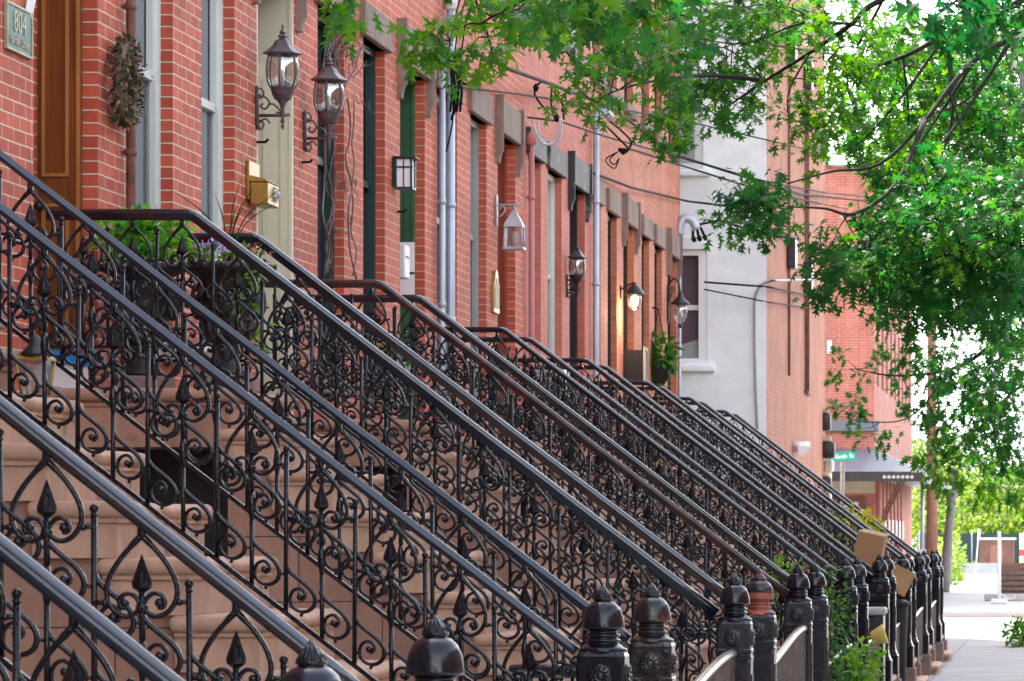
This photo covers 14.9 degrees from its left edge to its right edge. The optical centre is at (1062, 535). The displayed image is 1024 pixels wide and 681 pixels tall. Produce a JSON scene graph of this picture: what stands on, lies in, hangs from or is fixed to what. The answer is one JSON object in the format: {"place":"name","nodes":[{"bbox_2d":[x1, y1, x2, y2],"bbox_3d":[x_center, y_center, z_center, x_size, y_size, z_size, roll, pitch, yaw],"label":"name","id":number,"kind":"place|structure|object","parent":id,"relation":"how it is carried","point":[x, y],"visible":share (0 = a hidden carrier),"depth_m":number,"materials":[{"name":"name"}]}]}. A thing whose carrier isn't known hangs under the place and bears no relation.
{"place":"outdoors","nodes":[
{"label":"outdoors","id":0,"kind":"place"},
{"bbox_2d":[864,574,873,602],"bbox_3d":[-1.920,1.000,37.600,0.510,1.260,0.497,0,0,0],"label":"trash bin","id":1,"kind":"object","parent":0,"point":[867,579],"visible":0.04,"depth_m":37.37,"materials":[{"name":"plastic"}]},
{"bbox_2d":[853,529,890,564],"bbox_3d":[-1.870,0.112,37.659,0.270,0.303,0.290,12,8,8],"label":"cardboard box","id":2,"kind":"object","parent":1,"relation":"on","point":[870,546],"visible":0.91,"depth_m":37.52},
{"bbox_2d":[896,599,909,680],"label":"fence post","id":3,"kind":"object","parent":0,"point":[901,611],"visible":0.26,"depth_m":38.88,"materials":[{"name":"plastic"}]},
{"bbox_2d":[825,0,1023,539],"label":"sky","id":4,"kind":"structure","parent":0,"point":[929,5],"materials":[{"name":"white"}]},
{"bbox_2d":[926,626,1023,680],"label":"sidewalk","id":5,"kind":"structure","parent":0,"point":[982,653],"depth_m":52.02,"materials":[{"name":"concrete"}]},
{"bbox_2d":[0,0,108,394],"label":"row house","id":6,"kind":"structure","parent":5,"relation":"on","point":[54,120],"depth_m":20.45,"materials":[{"name":"red brick"}]},
{"bbox_2d":[4,0,32,59],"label":"house plaque","id":7,"kind":"object","parent":6,"relation":"attached to","point":[18,29],"visible":1,"depth_m":18.88,"materials":[{"name":"green metal"}]},
{"bbox_2d":[0,347,405,680],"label":"stoop","id":8,"kind":"object","parent":5,"relation":"on","point":[117,532],"visible":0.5,"depth_m":14.01,"materials":[{"name":"brown stone"}]},
{"bbox_2d":[15,334,56,397],"bbox_3d":[-4.066,-0.669,15.200,0.135,0.255,0.135,0,0,0],"label":"floor lantern","id":9,"kind":"object","parent":8,"relation":"on","point":[31,352],"visible":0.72,"depth_m":15.17,"materials":[{"name":"black metal"}]},
{"bbox_2d":[109,0,308,419],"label":"row house","id":10,"kind":"structure","parent":5,"relation":"on","point":[199,135],"depth_m":23.83,"materials":[{"name":"red brick"}]},
{"bbox_2d":[105,31,147,132],"bbox_3d":[-5.070,-2.459,20.826,0.167,0.550,0.486,0,0,0],"label":"wreath","id":11,"kind":"object","parent":10,"relation":"attached to","point":[127,56],"visible":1,"depth_m":20.74,"materials":[{"name":"brown plant"}]},
{"bbox_2d":[122,0,136,364],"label":"drain pipe","id":12,"kind":"object","parent":10,"relation":"attached to","point":[129,152],"visible":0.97,"depth_m":21.02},
{"bbox_2d":[136,0,160,261],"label":"window","id":13,"kind":"structure","parent":10,"relation":"in","point":[148,12],"depth_m":22.16,"materials":[{"name":"white paint"}]},
{"bbox_2d":[202,0,222,350],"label":"window","id":14,"kind":"structure","parent":10,"relation":"in","point":[212,10],"depth_m":23.80,"materials":[{"name":"white paint"}]},
{"bbox_2d":[246,160,279,208],"bbox_3d":[-5.064,-2.232,24.395,0.168,0.280,0.365,0,0,0],"label":"mailbox","id":15,"kind":"object","parent":10,"relation":"attached to","point":[263,190],"visible":0.93,"depth_m":24.23,"materials":[{"name":"gold metal"}]},
{"bbox_2d":[256,23,301,129],"bbox_3d":[-4.993,-2.930,24.516,0.251,0.686,0.258,0,0,-42],"label":"wall lantern","id":16,"kind":"object","parent":10,"relation":"attached to","point":[282,46],"depth_m":24.50,"materials":[{"name":"metal"}]},
{"bbox_2d":[304,52,347,152],"bbox_3d":[-4.993,-2.945,26.068,0.251,0.686,0.258,0,0,-42],"label":"wall lantern","id":17,"kind":"object","parent":10,"relation":"attached to","point":[329,116],"depth_m":26.05,"materials":[{"name":"metal"}]},
{"bbox_2d":[281,640,340,680],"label":"newel post","id":18,"kind":"object","parent":5,"relation":"on","point":[310,661],"visible":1,"depth_m":8.43,"materials":[{"name":"metal"}]},
{"bbox_2d":[0,532,185,680],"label":"stair railing","id":19,"kind":"object","parent":18,"relation":"attached to","point":[75,607],"visible":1,"depth_m":8.43,"materials":[{"name":"metal"}]},
{"bbox_2d":[47,388,579,680],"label":"stoop","id":20,"kind":"object","parent":5,"relation":"on","point":[232,513],"visible":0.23,"depth_m":19.51,"materials":[{"name":"brown stone"}]},
{"bbox_2d":[34,350,88,387],"bbox_3d":[-5.207,-0.860,19.890,0.320,0.220,0.260,0,0,0],"label":"parcel","id":21,"kind":"object","parent":20,"relation":"on","point":[62,379],"visible":0.22,"depth_m":19.78,"materials":[{"name":"paper"}]},
{"bbox_2d":[98,262,185,387],"bbox_3d":[-4.875,-1.093,20.350,0.483,0.686,0.479,0,0,-17],"label":"urn","id":22,"kind":"object","parent":20,"relation":"on","point":[136,372],"visible":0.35,"depth_m":20.24,"materials":[{"name":"black metal"}]},
{"bbox_2d":[89,203,200,268],"bbox_3d":[-4.889,-1.558,20.364,0.602,0.423,0.556,0,0,-30],"label":"leafy plant","id":23,"kind":"object","parent":22,"relation":"in","point":[146,228],"visible":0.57,"depth_m":20.30,"materials":[{"name":"green plant"}]},
{"bbox_2d":[108,450,227,555],"bbox_3d":[-4.692,0.601,20.120,0.895,2.098,0.062,0,0,0],"label":"areaway door","id":24,"kind":"structure","parent":20,"relation":"in","point":[163,460],"depth_m":20.10,"materials":[{"name":"black paint"}]},
{"bbox_2d":[186,261,273,392],"bbox_3d":[-4.411,-1.093,20.300,0.483,0.686,0.479,0,0,-6],"label":"urn","id":25,"kind":"object","parent":20,"relation":"on","point":[201,271],"visible":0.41,"depth_m":20.18,"materials":[{"name":"black metal"}]},
{"bbox_2d":[166,177,282,363],"bbox_3d":[-4.434,-1.366,20.356,0.584,1.106,0.639,0,0,0],"label":"flower arrangement","id":26,"kind":"object","parent":25,"relation":"in","point":[229,254],"visible":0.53,"depth_m":20.22,"materials":[{"name":"green plant"}]},
{"bbox_2d":[45,209,719,680],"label":"stair railing","id":27,"kind":"object","parent":20,"relation":"on","point":[389,365],"visible":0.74,"depth_m":19.43,"materials":[{"name":"metal"}]},
{"bbox_2d":[127,233,723,680],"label":"stair railing","id":28,"kind":"object","parent":20,"relation":"on","point":[499,423],"visible":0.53,"depth_m":20.96,"materials":[{"name":"metal"}]},
{"bbox_2d":[309,0,436,423],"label":"row house","id":29,"kind":"structure","parent":5,"relation":"on","point":[398,121],"depth_m":29.13,"materials":[{"name":"brick"}]},
{"bbox_2d":[318,11,333,375],"bbox_3d":[-5.265,-2.390,27.040,0.090,2.580,0.976,0,0,0],"label":"window","id":30,"kind":"structure","parent":29,"relation":"in","point":[321,24],"depth_m":27.43,"materials":[{"name":"teal paint"}]},
{"bbox_2d":[322,19,374,278],"bbox_3d":[-5.069,-2.754,27.289,0.154,2.022,1.610,0,0,0],"label":"dead vine","id":31,"kind":"object","parent":29,"relation":"attached to","point":[330,222],"visible":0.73,"depth_m":27.07,"materials":[{"name":"plant"}]},
{"bbox_2d":[363,43,375,385],"bbox_3d":[-5.265,-2.390,28.735,0.090,2.580,0.902,0,0,0],"label":"window","id":32,"kind":"structure","parent":29,"relation":"in","point":[369,55],"depth_m":29.11,"materials":[{"name":"teal paint"}]},
{"bbox_2d":[392,156,419,190],"bbox_3d":[-5.056,-2.790,29.569,0.183,0.250,0.200,0,0,0],"label":"wall lantern","id":33,"kind":"object","parent":29,"relation":"attached to","point":[404,173],"depth_m":29.50,"materials":[{"name":"black metal"}]},
{"bbox_2d":[405,615,464,680],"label":"newel post","id":34,"kind":"object","parent":5,"relation":"on","point":[434,654],"visible":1,"depth_m":10.07,"materials":[{"name":"metal"}]},
{"bbox_2d":[0,395,359,680],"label":"stair railing","id":35,"kind":"object","parent":34,"relation":"attached to","point":[145,522],"visible":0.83,"depth_m":10.10,"materials":[{"name":"metal"}]},
{"bbox_2d":[433,0,524,440],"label":"row house","id":36,"kind":"structure","parent":5,"relation":"on","point":[489,143],"depth_m":34.33,"materials":[{"name":"brick"}]},
{"bbox_2d":[437,70,445,425],"bbox_3d":[-5.107,-1.250,31.611,0.066,5.600,0.066,0,0,45],"label":"conduit","id":37,"kind":"object","parent":36,"relation":"attached to","point":[441,202],"visible":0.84,"depth_m":31.59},
{"bbox_2d":[437,95,445,399],"bbox_3d":[-5.265,-2.390,32.133,0.090,2.580,1.044,0,0,0],"label":"window","id":38,"kind":"structure","parent":36,"relation":"in","point":[437,95],"depth_m":32.54,"materials":[{"name":"grey paint"}]},
{"bbox_2d":[444,0,456,440],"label":"conduit","id":39,"kind":"object","parent":36,"relation":"attached to","point":[450,205],"visible":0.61,"depth_m":31.95,"materials":[{"name":"white metal"}]},
{"bbox_2d":[470,118,478,395],"bbox_3d":[-5.265,-2.390,33.869,0.090,2.580,0.928,0,0,0],"label":"window","id":40,"kind":"structure","parent":36,"relation":"in","point":[474,127],"depth_m":34.26,"materials":[{"name":"grey paint"}]},
{"bbox_2d":[495,195,525,250],"bbox_3d":[-5.016,-2.845,34.866,0.269,0.500,0.191,0,0,0],"label":"wall lantern","id":41,"kind":"object","parent":36,"relation":"attached to","point":[513,220],"depth_m":34.83,"materials":[{"name":"metal"}]},
{"bbox_2d":[293,420,714,680],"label":"stoop","id":42,"kind":"object","parent":5,"relation":"on","point":[450,458],"visible":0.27,"depth_m":24.84,"materials":[{"name":"brown stone"}]},
{"bbox_2d":[264,279,789,644],"bbox_3d":[-3.438,-0.291,24.750,3.404,2.721,0.056,0,0,0],"label":"stair railing","id":43,"kind":"object","parent":42,"relation":"on","point":[568,427],"visible":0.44,"depth_m":24.74,"materials":[{"name":"metal"}]},
{"bbox_2d":[314,295,807,649],"bbox_3d":[-3.438,-0.291,26.300,3.404,2.721,0.056,0,0,0],"label":"stair railing","id":44,"kind":"object","parent":42,"relation":"on","point":[599,435],"visible":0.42,"depth_m":26.29,"materials":[{"name":"metal"}]},
{"bbox_2d":[524,0,592,454],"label":"row house","id":45,"kind":"structure","parent":5,"relation":"on","point":[563,179],"depth_m":39.49,"materials":[{"name":"brick"}]},
{"bbox_2d":[526,129,536,439],"bbox_3d":[-5.102,-1.180,36.895,0.110,5.460,0.110,0,0,0],"label":"drain pipe","id":46,"kind":"object","parent":45,"relation":"attached to","point":[531,140],"visible":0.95,"depth_m":36.87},
{"bbox_2d":[548,173,554,424],"bbox_3d":[-5.265,-2.390,38.967,0.090,2.580,1.044,0,0,0],"label":"window","id":47,"kind":"structure","parent":45,"relation":"in","point":[551,180],"depth_m":39.41,"materials":[{"name":"white paint"}]},
{"bbox_2d":[576,585,631,680],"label":"newel post","id":48,"kind":"object","parent":5,"relation":"on","point":[603,655],"visible":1,"depth_m":13.79,"materials":[{"name":"metal"}]},
{"bbox_2d":[0,202,578,680],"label":"stair railing","id":49,"kind":"object","parent":48,"relation":"attached to","point":[280,424],"visible":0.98,"depth_m":13.85,"materials":[{"name":"metal"}]},
{"bbox_2d":[445,441,779,660],"bbox_3d":[-3.273,0.526,31.025,3.747,2.548,1.560,0,0,0],"label":"stoop","id":50,"kind":"object","parent":5,"relation":"on","point":[563,533],"visible":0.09,"depth_m":30.34,"materials":[{"name":"brown stone"}]},
{"bbox_2d":[409,327,838,648],"bbox_3d":[-3.440,-0.288,30.250,3.401,2.715,0.056,0,0,0],"label":"stair railing","id":51,"kind":"object","parent":50,"relation":"on","point":[657,447],"visible":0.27,"depth_m":30.24,"materials":[{"name":"metal"}]},
{"bbox_2d":[445,337,836,651],"bbox_3d":[-3.440,-0.288,31.800,3.401,2.715,0.056,0,0,0],"label":"stair railing","id":52,"kind":"object","parent":50,"relation":"on","point":[676,450],"visible":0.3,"depth_m":31.79,"materials":[{"name":"metal"}]},
{"bbox_2d":[591,0,640,463],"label":"row house","id":53,"kind":"structure","parent":5,"relation":"on","point":[619,225],"depth_m":44.38,"materials":[{"name":"red brick"}]},
{"bbox_2d":[591,108,614,454],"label":"conduit","id":54,"kind":"object","parent":53,"relation":"attached to","point":[595,283],"visible":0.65,"depth_m":41.94,"materials":[{"name":"metal"}]},
{"bbox_2d":[625,346,647,380],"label":"meter box","id":55,"kind":"object","parent":53,"relation":"attached to","point":[636,365],"visible":0.82,"depth_m":45.16,"materials":[{"name":"black paint"}]},
{"bbox_2d":[628,583,677,680],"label":"newel post","id":56,"kind":"object","parent":5,"relation":"on","point":[652,654],"visible":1,"depth_m":15.46,"materials":[{"name":"metal"}]},
{"bbox_2d":[0,150,631,680],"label":"stair railing","id":57,"kind":"object","parent":56,"relation":"attached to","point":[94,228],"visible":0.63,"depth_m":15.53,"materials":[{"name":"metal"}]},
{"bbox_2d":[638,0,682,466],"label":"row house","id":58,"kind":"structure","parent":5,"relation":"on","point":[660,255],"depth_m":49.21,"materials":[{"name":"red brick"}]},
{"bbox_2d":[650,306,685,407],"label":"hanging basket","id":59,"kind":"object","parent":58,"relation":"hanging from","point":[663,369],"visible":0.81,"depth_m":48.13,"materials":[{"name":"green plant"}]},
{"bbox_2d":[317,0,1023,101],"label":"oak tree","id":60,"kind":"object","parent":5,"relation":"on","point":[589,18],"visible":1,"depth_m":14.27,"materials":[{"name":"green plant"}]},
{"bbox_2d":[554,455,896,680],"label":"stoop","id":61,"kind":"object","parent":5,"relation":"on","point":[894,676],"visible":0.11,"depth_m":35.58,"materials":[{"name":"brown stone"}]},
{"bbox_2d":[510,358,873,617],"bbox_3d":[-3.440,-0.288,35.550,3.401,2.715,0.056,0,0,0],"label":"stair railing","id":62,"kind":"object","parent":61,"relation":"on","point":[681,432],"visible":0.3,"depth_m":35.54,"materials":[{"name":"metal"}]},
{"bbox_2d":[534,365,873,607],"bbox_3d":[-3.440,-0.288,37.050,3.401,2.715,0.056,0,0,0],"label":"stair railing","id":63,"kind":"object","parent":61,"relation":"on","point":[708,445],"visible":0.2,"depth_m":37.04,"materials":[{"name":"metal"}]},
{"bbox_2d":[715,573,754,680],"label":"newel post","id":64,"kind":"object","parent":5,"relation":"on","point":[734,629],"visible":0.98,"depth_m":19.35,"materials":[{"name":"metal"}]},
{"bbox_2d":[693,649,736,680],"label":"area fence","id":65,"kind":"object","parent":64,"relation":"attached to","point":[721,667],"visible":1,"depth_m":18.59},
{"bbox_2d":[680,0,824,541],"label":"corner building","id":66,"kind":"structure","parent":5,"relation":"on","point":[717,365],"depth_m":53.02,"materials":[{"name":"white paint"}]},
{"bbox_2d":[466,47,868,201],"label":"service cable","id":67,"kind":"object","parent":66,"relation":"attached to","point":[573,92],"visible":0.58,"depth_m":45.59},
{"bbox_2d":[446,0,493,151],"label":"cable bundle","id":68,"kind":"object","parent":67,"relation":"hanging from","point":[453,107],"visible":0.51,"depth_m":31.19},
{"bbox_2d":[680,73,702,168],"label":"window","id":69,"kind":"structure","parent":66,"relation":"in","point":[697,154],"depth_m":53.02,"materials":[{"name":"white paint"}]},
{"bbox_2d":[681,249,706,364],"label":"window","id":70,"kind":"structure","parent":66,"relation":"in","point":[694,262],"depth_m":53.12,"materials":[{"name":"white glass"}]},
{"bbox_2d":[787,41,796,375],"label":"cable riser","id":71,"kind":"object","parent":66,"relation":"attached to","point":[791,256],"visible":0.49,"depth_m":56.99,"materials":[{"name":"paint"}]},
{"bbox_2d":[804,58,812,396],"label":"cable riser","id":72,"kind":"object","parent":66,"relation":"attached to","point":[809,87],"visible":0.6,"depth_m":60.70,"materials":[{"name":"paint"}]},
{"bbox_2d":[491,0,1023,355],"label":"oak tree","id":73,"kind":"object","parent":5,"relation":"on","point":[948,259],"visible":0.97,"depth_m":25.23,"materials":[{"name":"green plant"}]},
{"bbox_2d":[746,570,778,680],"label":"newel post","id":74,"kind":"object","parent":5,"relation":"on","point":[761,614],"visible":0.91,"depth_m":20.89,"materials":[{"name":"metal"}]},
{"bbox_2d":[777,625,807,680],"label":"area fence","id":75,"kind":"object","parent":74,"relation":"attached to","point":[791,658],"visible":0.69,"depth_m":23.53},
{"bbox_2d":[625,465,928,680],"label":"stoop","id":76,"kind":"object","parent":5,"relation":"on","point":[923,678],"visible":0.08,"depth_m":40.86,"materials":[{"name":"brown stone"}]},
{"bbox_2d":[578,381,869,587],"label":"stair railing","id":77,"kind":"object","parent":76,"relation":"on","point":[751,461],"visible":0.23,"depth_m":40.79,"materials":[{"name":"metal"}]},
{"bbox_2d":[599,386,895,577],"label":"stair railing","id":78,"kind":"object","parent":76,"relation":"on","point":[758,461],"visible":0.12,"depth_m":42.29,"materials":[{"name":"metal"}]},
{"bbox_2d":[783,564,813,680],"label":"newel post","id":79,"kind":"object","parent":5,"relation":"on","point":[798,610],"visible":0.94,"depth_m":24.66,"materials":[{"name":"metal"}]},
{"bbox_2d":[806,563,829,680],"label":"newel post","id":80,"kind":"object","parent":5,"relation":"on","point":[820,605],"visible":0.75,"depth_m":26.22,"materials":[{"name":"metal"}]},
{"bbox_2d":[823,559,856,677],"bbox_3d":[-1.670,0.911,28.190,0.394,1.479,0.612,0,0,0],"label":"shrub","id":81,"kind":"object","parent":5,"relation":"on","point":[835,644],"visible":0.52,"depth_m":28.16,"materials":[{"name":"green plant"}]},
{"bbox_2d":[834,558,858,663],"bbox_3d":[-1.703,0.937,30.244,0.290,1.520,0.300,0,0,-1],"label":"newel post","id":82,"kind":"object","parent":5,"relation":"on","point":[846,567],"visible":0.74,"depth_m":30.16,"materials":[{"name":"black paint"}]},
{"bbox_2d":[829,636,886,680],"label":"shrub","id":83,"kind":"object","parent":5,"relation":"on","point":[854,670],"visible":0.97,"depth_m":27.05,"materials":[{"name":"green plant"}]},
{"bbox_2d":[851,557,869,673],"bbox_3d":[-1.699,0.938,31.801,0.290,1.520,0.300,0,0,0],"label":"newel post","id":84,"kind":"object","parent":5,"relation":"on","point":[863,592],"visible":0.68,"depth_m":31.72,"materials":[{"name":"metal"}]},
{"bbox_2d":[869,554,891,680],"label":"newel post","id":85,"kind":"object","parent":5,"relation":"on","point":[879,590],"visible":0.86,"depth_m":35.47,"materials":[{"name":"metal"}]},
{"bbox_2d":[883,553,901,680],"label":"newel post","id":86,"kind":"object","parent":5,"relation":"on","point":[893,652],"visible":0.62,"depth_m":36.97,"materials":[{"name":"metal"}]},
{"bbox_2d":[896,554,916,680],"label":"newel post","id":87,"kind":"object","parent":5,"relation":"on","point":[911,673],"visible":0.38,"depth_m":40.72,"materials":[{"name":"metal"}]},
{"bbox_2d":[905,552,921,675],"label":"newel post","id":88,"kind":"object","parent":5,"relation":"on","point":[915,642],"visible":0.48,"depth_m":42.21,"materials":[{"name":"metal"}]},
{"bbox_2d":[913,552,931,674],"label":"newel post","id":89,"kind":"object","parent":5,"relation":"on","point":[921,596],"visible":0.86,"depth_m":45.41,"materials":[{"name":"metal"}]},
{"bbox_2d":[628,397,913,571],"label":"stair railing","id":90,"kind":"object","parent":89,"relation":"attached to","point":[777,464],"visible":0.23,"depth_m":45.49,"materials":[{"name":"metal"}]},
{"bbox_2d":[823,0,1023,516],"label":"oak tree","id":91,"kind":"object","parent":5,"relation":"on","point":[994,410],"visible":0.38,"depth_m":36.97,"materials":[{"name":"green plant"}]},
{"bbox_2d":[921,550,935,660],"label":"newel post","id":92,"kind":"object","parent":5,"relation":"on","point":[925,556],"visible":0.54,"depth_m":47.02,"materials":[{"name":"metal"}]},
{"bbox_2d":[645,402,904,573],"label":"stair railing","id":93,"kind":"object","parent":92,"relation":"attached to","point":[791,470],"visible":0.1,"depth_m":47.09,"materials":[{"name":"metal"}]},
{"bbox_2d":[928,549,943,661],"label":"newel post","id":94,"kind":"object","parent":5,"relation":"on","point":[936,575],"visible":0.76,"depth_m":50.12,"materials":[{"name":"metal"}]},
{"bbox_2d":[670,410,928,565],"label":"stair railing","id":95,"kind":"object","parent":94,"relation":"attached to","point":[804,471],"visible":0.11,"depth_m":50.19,"materials":[{"name":"metal"}]},
{"bbox_2d":[935,550,947,649],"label":"newel post","id":96,"kind":"object","parent":5,"relation":"on","point":[944,640],"visible":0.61,"depth_m":51.72,"materials":[{"name":"metal"}]},
{"bbox_2d":[682,414,917,560],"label":"stair railing","id":97,"kind":"object","parent":96,"relation":"attached to","point":[825,483],"visible":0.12,"depth_m":51.78,"materials":[{"name":"metal"}]},
{"bbox_2d":[943,573,1023,617],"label":"sidewalk","id":98,"kind":"structure","parent":0,"point":[964,598],"depth_m":94.85,"materials":[{"name":"concrete"}]},
{"bbox_2d":[825,164,952,559],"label":"corner store","id":99,"kind":"structure","parent":98,"relation":"on","point":[879,486],"depth_m":92.00,"materials":[{"name":"red brick"}]},
{"bbox_2d":[926,321,937,554],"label":"utility pole","id":100,"kind":"object","parent":98,"relation":"on","point":[931,523],"visible":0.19,"depth_m":95.89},
{"bbox_2d":[941,469,957,591],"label":"bare trunk","id":101,"kind":"object","parent":98,"relation":"on","point":[946,562],"visible":0.69,"depth_m":111.89,"materials":[{"name":"grey plant"}]},
{"bbox_2d":[1001,563,1023,593],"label":"bench","id":102,"kind":"object","parent":98,"relation":"on","point":[1012,578],"visible":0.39,"depth_m":98.70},
{"bbox_2d":[944,618,1023,625],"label":"cross street","id":103,"kind":"structure","parent":0,"point":[974,621],"depth_m":79.67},
{"label":"ground","id":104,"kind":"structure","parent":0,"visible":0},
{"bbox_2d":[938,531,969,585],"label":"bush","id":105,"kind":"object","parent":104,"relation":"on","point":[958,555],"visible":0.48,"depth_m":128.95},
{"bbox_2d":[912,468,1007,540],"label":"leafy tree","id":106,"kind":"object","parent":104,"relation":"on","point":[941,501],"visible":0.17,"depth_m":203.34,"materials":[{"name":"green plant"}]},
{"bbox_2d":[912,502,1023,562],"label":"shrubbery","id":107,"kind":"object","parent":104,"relation":"on","point":[987,529],"visible":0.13,"depth_m":195.74,"materials":[{"name":"plant"}]},
{"bbox_2d":[919,531,1019,562],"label":"fence","id":108,"kind":"object","parent":104,"relation":"on","point":[970,540],"visible":0.35,"depth_m":189.99,"materials":[{"name":"teal paint"}]},
{"bbox_2d":[955,461,1023,533],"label":"leafy tree","id":109,"kind":"object","parent":104,"relation":"on","point":[1005,488],"visible":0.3,"depth_m":199.21,"materials":[{"name":"green plant"}]},
{"bbox_2d":[977,538,1015,562],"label":"shed","id":110,"kind":"structure","parent":104,"relation":"on","point":[987,550],"depth_m":177.20,"materials":[{"name":"brick"}]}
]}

